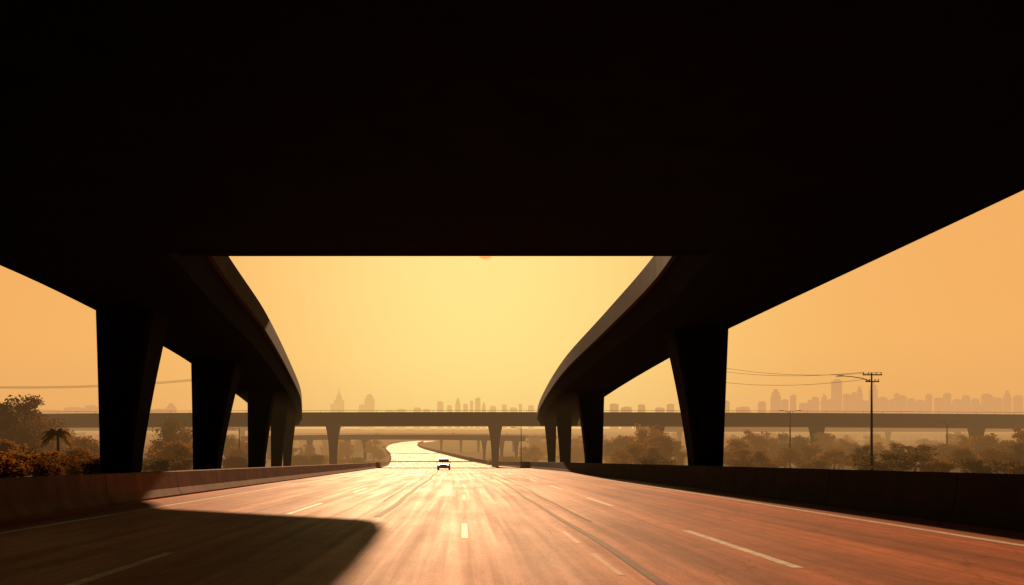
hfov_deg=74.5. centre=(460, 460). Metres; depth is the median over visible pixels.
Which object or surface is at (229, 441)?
tree
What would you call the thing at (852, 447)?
tree
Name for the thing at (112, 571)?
road marking
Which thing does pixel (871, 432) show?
utility pole
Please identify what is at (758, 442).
tree
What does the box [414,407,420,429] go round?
tower building
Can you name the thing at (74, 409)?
tower building
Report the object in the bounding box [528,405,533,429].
tower building
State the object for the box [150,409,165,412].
tower building
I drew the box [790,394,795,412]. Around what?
tower building
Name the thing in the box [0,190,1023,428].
sky
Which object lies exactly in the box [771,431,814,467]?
tree
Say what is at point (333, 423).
overpass
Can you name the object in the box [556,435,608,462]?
tree
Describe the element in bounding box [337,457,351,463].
bush
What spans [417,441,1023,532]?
concrete barrier
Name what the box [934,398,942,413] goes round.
tower building
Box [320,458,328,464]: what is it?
bush
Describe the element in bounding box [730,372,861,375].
power cable
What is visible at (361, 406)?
tower building
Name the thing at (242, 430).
overpass
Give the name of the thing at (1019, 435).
tree
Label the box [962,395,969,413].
tower building
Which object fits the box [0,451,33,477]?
bush
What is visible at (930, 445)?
tree
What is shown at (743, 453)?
tree
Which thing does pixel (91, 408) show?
tower building
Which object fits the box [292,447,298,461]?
tree
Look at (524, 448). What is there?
tree
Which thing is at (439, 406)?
tower building
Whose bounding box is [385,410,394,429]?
tower building
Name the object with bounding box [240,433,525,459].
overpass
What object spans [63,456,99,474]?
bush
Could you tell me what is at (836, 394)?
tower building
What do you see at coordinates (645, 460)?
bush
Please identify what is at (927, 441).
tree
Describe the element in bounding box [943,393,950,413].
tower building
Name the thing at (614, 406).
tower building
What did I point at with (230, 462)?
bush
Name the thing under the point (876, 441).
tree
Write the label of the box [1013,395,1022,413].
tower building
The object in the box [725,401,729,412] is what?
tower building
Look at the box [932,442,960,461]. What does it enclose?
tree
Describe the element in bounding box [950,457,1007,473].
bush
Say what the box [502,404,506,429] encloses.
tower building
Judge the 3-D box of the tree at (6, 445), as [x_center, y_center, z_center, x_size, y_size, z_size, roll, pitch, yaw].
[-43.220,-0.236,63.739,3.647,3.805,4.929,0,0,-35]
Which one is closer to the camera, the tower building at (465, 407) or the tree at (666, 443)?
the tree at (666, 443)
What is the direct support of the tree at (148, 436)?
on the ground
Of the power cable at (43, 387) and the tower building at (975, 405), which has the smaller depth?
the power cable at (43, 387)
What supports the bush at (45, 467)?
on the ground
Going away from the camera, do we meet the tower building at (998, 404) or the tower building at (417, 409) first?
the tower building at (417, 409)
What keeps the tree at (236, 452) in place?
on the ground
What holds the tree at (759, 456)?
on the ground
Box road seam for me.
[374,465,668,584]
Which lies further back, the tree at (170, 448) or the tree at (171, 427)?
the tree at (171, 427)
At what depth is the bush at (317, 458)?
133.72 m
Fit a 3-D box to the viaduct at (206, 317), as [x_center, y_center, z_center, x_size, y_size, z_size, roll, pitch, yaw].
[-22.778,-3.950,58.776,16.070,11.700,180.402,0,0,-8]
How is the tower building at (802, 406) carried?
on the ground
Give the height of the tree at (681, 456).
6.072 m
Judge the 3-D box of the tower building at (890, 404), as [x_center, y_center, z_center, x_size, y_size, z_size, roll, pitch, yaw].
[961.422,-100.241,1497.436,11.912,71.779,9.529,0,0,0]
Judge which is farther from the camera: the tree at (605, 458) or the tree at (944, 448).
the tree at (605, 458)
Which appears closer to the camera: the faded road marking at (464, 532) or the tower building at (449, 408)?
the faded road marking at (464, 532)
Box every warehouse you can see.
[791,432,809,437]
[832,434,857,440]
[853,433,885,439]
[890,434,922,440]
[921,432,951,439]
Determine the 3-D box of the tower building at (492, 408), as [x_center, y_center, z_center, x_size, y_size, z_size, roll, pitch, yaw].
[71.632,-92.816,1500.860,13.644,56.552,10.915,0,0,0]
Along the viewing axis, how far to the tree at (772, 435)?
410.79 m
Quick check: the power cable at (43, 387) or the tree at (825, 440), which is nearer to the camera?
the power cable at (43, 387)
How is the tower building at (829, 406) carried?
on the ground
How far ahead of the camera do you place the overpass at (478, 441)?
305.13 m
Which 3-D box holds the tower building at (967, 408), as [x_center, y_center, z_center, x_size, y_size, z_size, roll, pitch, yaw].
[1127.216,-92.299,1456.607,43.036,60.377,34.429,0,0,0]
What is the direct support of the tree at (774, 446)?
on the ground
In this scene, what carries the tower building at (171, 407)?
on the ground
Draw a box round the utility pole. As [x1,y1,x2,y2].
[837,372,881,469]
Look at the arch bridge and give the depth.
1196.10 m
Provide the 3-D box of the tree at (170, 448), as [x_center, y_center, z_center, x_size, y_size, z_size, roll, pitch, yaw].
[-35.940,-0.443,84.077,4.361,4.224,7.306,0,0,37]
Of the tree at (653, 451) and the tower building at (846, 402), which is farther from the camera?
the tower building at (846, 402)
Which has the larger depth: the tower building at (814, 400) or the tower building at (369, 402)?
the tower building at (814, 400)
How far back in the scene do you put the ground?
565.65 m
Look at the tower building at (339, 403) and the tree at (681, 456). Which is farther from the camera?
the tower building at (339, 403)
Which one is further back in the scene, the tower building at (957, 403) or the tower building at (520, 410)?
the tower building at (957, 403)
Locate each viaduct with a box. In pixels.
[0,205,301,473]
[537,116,1023,465]
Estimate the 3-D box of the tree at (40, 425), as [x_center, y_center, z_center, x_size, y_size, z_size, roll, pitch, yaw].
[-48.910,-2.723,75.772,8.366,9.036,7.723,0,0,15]
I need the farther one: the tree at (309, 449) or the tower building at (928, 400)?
the tower building at (928, 400)
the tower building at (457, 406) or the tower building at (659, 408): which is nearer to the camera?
the tower building at (659, 408)
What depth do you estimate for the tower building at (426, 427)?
1419.11 m
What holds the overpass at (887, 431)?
on the ground
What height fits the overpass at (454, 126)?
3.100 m
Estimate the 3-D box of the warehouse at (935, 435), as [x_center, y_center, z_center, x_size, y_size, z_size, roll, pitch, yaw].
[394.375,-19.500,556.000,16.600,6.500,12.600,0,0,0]
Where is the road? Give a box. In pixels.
[0,441,1023,584]
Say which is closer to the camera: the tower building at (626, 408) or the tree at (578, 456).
the tree at (578, 456)
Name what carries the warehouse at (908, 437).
on the ground
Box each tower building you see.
[37,409,65,413]
[64,407,84,412]
[85,405,97,412]
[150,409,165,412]
[166,403,176,412]
[330,404,334,411]
[334,390,343,429]
[359,404,363,429]
[364,394,374,429]
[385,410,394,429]
[397,409,405,429]
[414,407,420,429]
[423,409,429,429]
[437,401,442,429]
[447,405,451,429]
[455,398,460,429]
[463,404,467,429]
[470,401,472,429]
[475,398,479,429]
[482,402,485,429]
[490,406,495,411]
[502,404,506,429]
[510,407,516,429]
[519,404,521,429]
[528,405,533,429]
[610,404,618,429]
[621,407,631,429]
[638,404,644,411]
[655,407,664,411]
[667,404,673,411]
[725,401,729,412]
[736,407,749,412]
[758,401,765,412]
[770,389,780,412]
[781,399,787,412]
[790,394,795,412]
[799,403,808,411]
[811,397,818,411]
[821,395,827,411]
[828,399,830,411]
[831,379,841,411]
[843,394,850,412]
[851,392,856,412]
[857,386,862,412]
[862,401,868,412]
[869,382,877,412]
[878,397,886,412]
[887,399,893,412]
[894,393,899,412]
[900,395,906,412]
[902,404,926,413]
[907,398,914,404]
[916,400,924,404]
[925,394,931,413]
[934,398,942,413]
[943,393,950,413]
[952,399,961,413]
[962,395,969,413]
[964,403,982,413]
[971,398,979,413]
[981,394,991,413]
[990,397,995,413]
[996,398,1001,413]
[1003,391,1011,413]
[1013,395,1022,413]
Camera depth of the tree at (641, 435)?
117.37 m
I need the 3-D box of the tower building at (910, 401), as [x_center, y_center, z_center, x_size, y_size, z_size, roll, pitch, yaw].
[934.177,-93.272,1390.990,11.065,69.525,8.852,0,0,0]
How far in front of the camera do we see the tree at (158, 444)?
87.71 m
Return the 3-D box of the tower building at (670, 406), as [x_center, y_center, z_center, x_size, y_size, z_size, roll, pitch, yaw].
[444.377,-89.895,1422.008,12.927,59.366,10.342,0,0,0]
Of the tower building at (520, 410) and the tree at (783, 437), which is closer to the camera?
the tree at (783, 437)
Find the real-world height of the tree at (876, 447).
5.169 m
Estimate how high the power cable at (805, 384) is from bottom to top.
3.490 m
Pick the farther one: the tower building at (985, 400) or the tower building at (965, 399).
the tower building at (965, 399)
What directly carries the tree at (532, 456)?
on the ground
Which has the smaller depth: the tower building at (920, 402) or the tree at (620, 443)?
the tree at (620, 443)
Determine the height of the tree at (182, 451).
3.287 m
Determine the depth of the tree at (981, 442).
102.92 m
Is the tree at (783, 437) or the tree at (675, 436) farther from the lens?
the tree at (675, 436)
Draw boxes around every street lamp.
[510,427,521,461]
[779,410,800,467]
[936,421,957,442]
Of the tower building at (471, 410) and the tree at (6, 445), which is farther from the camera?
the tower building at (471, 410)
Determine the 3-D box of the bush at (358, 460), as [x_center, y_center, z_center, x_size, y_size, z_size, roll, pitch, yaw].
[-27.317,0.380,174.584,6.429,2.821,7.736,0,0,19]
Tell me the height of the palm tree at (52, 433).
4.672 m
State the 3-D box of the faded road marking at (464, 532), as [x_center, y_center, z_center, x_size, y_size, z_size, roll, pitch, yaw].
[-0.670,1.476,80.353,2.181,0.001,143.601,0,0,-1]
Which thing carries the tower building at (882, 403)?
on the ground
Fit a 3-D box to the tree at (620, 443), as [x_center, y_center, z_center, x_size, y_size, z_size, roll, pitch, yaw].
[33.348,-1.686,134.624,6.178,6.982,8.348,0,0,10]
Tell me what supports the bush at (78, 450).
on the ground
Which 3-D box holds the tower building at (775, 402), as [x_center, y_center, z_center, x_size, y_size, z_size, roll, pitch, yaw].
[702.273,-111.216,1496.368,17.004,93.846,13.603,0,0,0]
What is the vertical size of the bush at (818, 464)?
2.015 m
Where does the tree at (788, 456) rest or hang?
on the ground
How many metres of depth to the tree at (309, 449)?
171.28 m
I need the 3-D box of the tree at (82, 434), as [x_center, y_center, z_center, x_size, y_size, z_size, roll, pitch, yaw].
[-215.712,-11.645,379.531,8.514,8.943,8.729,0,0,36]
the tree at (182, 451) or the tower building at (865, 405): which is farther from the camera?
the tower building at (865, 405)
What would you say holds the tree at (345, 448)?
on the ground
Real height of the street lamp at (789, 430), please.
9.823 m
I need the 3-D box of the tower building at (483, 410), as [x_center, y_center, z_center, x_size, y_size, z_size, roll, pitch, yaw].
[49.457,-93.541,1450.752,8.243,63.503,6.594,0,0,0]
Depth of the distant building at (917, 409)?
1382.54 m
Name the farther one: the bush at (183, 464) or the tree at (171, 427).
the tree at (171, 427)
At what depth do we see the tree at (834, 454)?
94.64 m
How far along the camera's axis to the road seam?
15.57 m
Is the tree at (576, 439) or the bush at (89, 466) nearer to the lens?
the bush at (89, 466)
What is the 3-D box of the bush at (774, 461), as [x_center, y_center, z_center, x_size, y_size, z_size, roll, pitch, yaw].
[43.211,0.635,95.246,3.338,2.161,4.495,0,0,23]
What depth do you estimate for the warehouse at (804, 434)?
620.00 m
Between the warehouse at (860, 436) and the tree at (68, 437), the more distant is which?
the warehouse at (860, 436)
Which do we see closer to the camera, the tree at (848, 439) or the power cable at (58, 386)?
the power cable at (58, 386)
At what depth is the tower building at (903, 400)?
1409.22 m
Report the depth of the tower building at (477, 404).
1398.85 m
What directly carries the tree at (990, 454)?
on the ground
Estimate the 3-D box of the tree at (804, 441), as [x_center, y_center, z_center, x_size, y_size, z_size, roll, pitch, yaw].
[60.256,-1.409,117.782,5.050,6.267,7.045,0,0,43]
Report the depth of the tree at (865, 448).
79.99 m
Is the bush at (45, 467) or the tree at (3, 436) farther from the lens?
the tree at (3, 436)
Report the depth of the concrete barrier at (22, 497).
23.35 m
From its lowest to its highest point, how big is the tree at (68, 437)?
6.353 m
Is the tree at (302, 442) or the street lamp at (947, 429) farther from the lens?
the tree at (302, 442)
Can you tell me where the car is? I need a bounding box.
[436,458,450,469]
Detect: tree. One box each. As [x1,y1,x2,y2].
[0,394,45,443]
[0,396,66,467]
[0,416,32,451]
[0,439,28,453]
[28,420,61,458]
[41,428,71,455]
[55,428,78,454]
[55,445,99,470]
[64,435,99,455]
[73,432,85,437]
[142,438,173,464]
[143,444,154,459]
[145,433,151,444]
[149,440,192,469]
[152,414,191,470]
[164,426,192,445]
[173,446,191,458]
[222,446,247,467]
[223,435,237,456]
[225,439,266,460]
[229,434,243,441]
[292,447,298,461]
[298,440,306,447]
[298,443,316,459]
[318,440,328,454]
[320,440,343,452]
[324,440,355,458]
[352,440,362,453]
[362,439,385,461]
[518,446,529,461]
[519,445,546,461]
[524,435,543,451]
[537,441,546,458]
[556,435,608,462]
[556,438,583,462]
[603,437,618,462]
[603,440,617,461]
[608,446,625,463]
[611,435,638,463]
[611,444,647,463]
[625,423,663,463]
[638,445,675,464]
[644,433,677,460]
[669,437,686,464]
[671,432,685,445]
[673,446,686,459]
[723,437,750,465]
[724,434,737,450]
[725,447,753,466]
[738,429,776,459]
[745,449,779,467]
[751,437,787,464]
[763,432,775,438]
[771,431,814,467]
[774,446,800,467]
[785,434,817,467]
[790,443,824,467]
[809,431,845,459]
[811,447,852,468]
[826,438,854,466]
[837,435,857,443]
[843,442,865,467]
[845,445,878,464]
[863,432,888,445]
[864,442,890,464]
[869,438,887,450]
[884,442,917,470]
[887,440,902,451]
[905,443,935,463]
[906,443,939,471]
[911,437,938,447]
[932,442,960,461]
[942,446,977,471]
[945,433,967,447]
[950,434,974,447]
[958,433,998,466]
[974,447,1009,467]
[983,440,1012,466]
[999,440,1023,466]
[1002,426,1023,459]
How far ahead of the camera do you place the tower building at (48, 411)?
1433.19 m
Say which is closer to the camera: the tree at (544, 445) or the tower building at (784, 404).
the tree at (544, 445)
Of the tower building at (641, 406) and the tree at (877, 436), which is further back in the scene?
the tower building at (641, 406)
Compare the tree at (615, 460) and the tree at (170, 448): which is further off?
the tree at (615, 460)
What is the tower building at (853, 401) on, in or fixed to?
on the ground
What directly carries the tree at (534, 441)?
on the ground
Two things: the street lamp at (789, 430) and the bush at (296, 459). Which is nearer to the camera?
the street lamp at (789, 430)
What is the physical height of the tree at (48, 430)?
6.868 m
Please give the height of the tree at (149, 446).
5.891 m
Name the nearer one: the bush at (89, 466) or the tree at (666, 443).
the bush at (89, 466)
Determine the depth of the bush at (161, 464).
69.18 m
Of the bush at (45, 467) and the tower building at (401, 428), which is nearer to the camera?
the bush at (45, 467)
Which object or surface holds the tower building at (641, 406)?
on the ground
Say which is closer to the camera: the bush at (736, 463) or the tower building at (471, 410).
the bush at (736, 463)
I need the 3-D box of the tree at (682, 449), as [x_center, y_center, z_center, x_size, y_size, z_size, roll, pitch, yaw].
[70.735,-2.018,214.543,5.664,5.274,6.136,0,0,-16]
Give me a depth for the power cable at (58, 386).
94.81 m
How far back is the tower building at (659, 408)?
1394.16 m
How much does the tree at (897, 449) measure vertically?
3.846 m
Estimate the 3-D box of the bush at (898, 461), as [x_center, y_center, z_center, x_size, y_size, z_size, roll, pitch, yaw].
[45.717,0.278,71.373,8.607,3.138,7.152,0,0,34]
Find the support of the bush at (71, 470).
on the ground
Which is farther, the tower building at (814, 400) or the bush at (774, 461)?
the tower building at (814, 400)
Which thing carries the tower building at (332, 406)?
on the ground
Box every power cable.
[0,379,189,386]
[2,380,188,387]
[726,379,863,384]
[727,368,878,374]
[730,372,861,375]
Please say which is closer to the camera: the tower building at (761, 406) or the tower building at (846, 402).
the tower building at (761, 406)
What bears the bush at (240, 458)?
on the ground
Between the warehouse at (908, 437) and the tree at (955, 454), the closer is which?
the tree at (955, 454)
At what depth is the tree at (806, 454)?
103.50 m
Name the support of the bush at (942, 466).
on the ground
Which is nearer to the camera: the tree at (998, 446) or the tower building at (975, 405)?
the tree at (998, 446)
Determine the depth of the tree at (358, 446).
279.86 m
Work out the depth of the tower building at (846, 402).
1493.32 m
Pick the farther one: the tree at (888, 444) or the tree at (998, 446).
the tree at (888, 444)
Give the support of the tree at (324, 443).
on the ground
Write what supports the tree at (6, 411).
on the ground
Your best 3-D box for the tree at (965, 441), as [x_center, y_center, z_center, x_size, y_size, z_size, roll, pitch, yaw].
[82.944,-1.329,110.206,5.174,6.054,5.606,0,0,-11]
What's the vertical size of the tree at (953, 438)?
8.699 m
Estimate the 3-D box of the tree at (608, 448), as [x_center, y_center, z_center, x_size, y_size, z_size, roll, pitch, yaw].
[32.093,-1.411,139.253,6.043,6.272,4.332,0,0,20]
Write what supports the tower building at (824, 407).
on the ground
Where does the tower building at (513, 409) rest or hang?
on the ground
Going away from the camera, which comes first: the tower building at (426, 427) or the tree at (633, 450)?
the tree at (633, 450)
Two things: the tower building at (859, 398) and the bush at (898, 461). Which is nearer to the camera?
the bush at (898, 461)
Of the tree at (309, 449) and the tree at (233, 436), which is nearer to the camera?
the tree at (233, 436)
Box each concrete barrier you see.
[0,441,399,520]
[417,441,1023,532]
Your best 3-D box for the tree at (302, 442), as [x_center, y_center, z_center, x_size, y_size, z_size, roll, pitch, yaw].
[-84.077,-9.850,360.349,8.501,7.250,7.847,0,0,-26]
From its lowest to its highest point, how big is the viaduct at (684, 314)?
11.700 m
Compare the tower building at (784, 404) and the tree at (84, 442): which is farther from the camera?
the tower building at (784, 404)
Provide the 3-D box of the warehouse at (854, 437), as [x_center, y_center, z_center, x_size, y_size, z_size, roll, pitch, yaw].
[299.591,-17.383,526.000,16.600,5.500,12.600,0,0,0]
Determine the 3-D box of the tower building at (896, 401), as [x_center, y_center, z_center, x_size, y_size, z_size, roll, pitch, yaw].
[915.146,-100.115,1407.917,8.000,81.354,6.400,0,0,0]
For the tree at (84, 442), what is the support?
on the ground
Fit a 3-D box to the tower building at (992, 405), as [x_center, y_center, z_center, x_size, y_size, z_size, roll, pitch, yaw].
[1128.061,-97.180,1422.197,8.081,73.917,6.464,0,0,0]
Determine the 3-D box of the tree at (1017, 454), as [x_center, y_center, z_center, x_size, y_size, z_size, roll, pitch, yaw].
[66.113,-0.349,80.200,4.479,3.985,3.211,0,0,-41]
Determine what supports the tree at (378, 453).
on the ground
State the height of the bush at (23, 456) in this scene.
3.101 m
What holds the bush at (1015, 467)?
on the ground
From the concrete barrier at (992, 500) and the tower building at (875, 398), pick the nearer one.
the concrete barrier at (992, 500)
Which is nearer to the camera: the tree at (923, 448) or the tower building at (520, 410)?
the tree at (923, 448)
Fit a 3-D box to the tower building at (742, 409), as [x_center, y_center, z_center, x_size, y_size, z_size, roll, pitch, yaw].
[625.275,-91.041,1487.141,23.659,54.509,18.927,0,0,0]
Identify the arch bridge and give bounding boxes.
[796,403,849,412]
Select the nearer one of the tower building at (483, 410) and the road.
the road
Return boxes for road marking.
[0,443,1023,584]
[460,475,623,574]
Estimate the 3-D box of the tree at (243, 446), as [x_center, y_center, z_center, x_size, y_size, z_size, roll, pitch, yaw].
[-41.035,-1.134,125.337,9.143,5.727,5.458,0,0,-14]
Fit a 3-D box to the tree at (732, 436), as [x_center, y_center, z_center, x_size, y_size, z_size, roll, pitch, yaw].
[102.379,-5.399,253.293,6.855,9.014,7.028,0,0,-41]
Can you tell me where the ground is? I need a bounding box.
[16,429,1021,476]
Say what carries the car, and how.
on the road
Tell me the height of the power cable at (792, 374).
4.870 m
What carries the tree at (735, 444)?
on the ground
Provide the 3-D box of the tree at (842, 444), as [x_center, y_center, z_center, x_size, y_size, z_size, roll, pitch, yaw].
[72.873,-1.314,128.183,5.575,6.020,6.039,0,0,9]
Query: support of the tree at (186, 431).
on the ground
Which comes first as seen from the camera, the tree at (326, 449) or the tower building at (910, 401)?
the tree at (326, 449)
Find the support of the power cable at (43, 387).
attached to the utility pole
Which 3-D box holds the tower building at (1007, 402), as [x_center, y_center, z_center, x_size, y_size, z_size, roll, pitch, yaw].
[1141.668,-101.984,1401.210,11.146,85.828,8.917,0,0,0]
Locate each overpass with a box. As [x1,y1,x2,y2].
[0,0,1023,255]
[19,410,1023,466]
[30,427,270,435]
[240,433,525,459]
[351,433,557,451]
[636,427,1023,445]
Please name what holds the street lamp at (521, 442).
on the ground
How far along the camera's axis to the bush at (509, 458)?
166.86 m
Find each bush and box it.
[0,447,61,475]
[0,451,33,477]
[12,456,68,476]
[39,449,99,474]
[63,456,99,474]
[142,456,176,471]
[164,455,192,470]
[222,455,247,468]
[226,456,247,467]
[282,453,315,465]
[299,454,327,464]
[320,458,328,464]
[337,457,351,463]
[345,456,370,463]
[499,455,525,461]
[632,456,677,464]
[724,457,760,466]
[759,458,777,467]
[795,458,831,468]
[843,448,939,470]
[916,458,956,471]
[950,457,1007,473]
[990,456,1023,473]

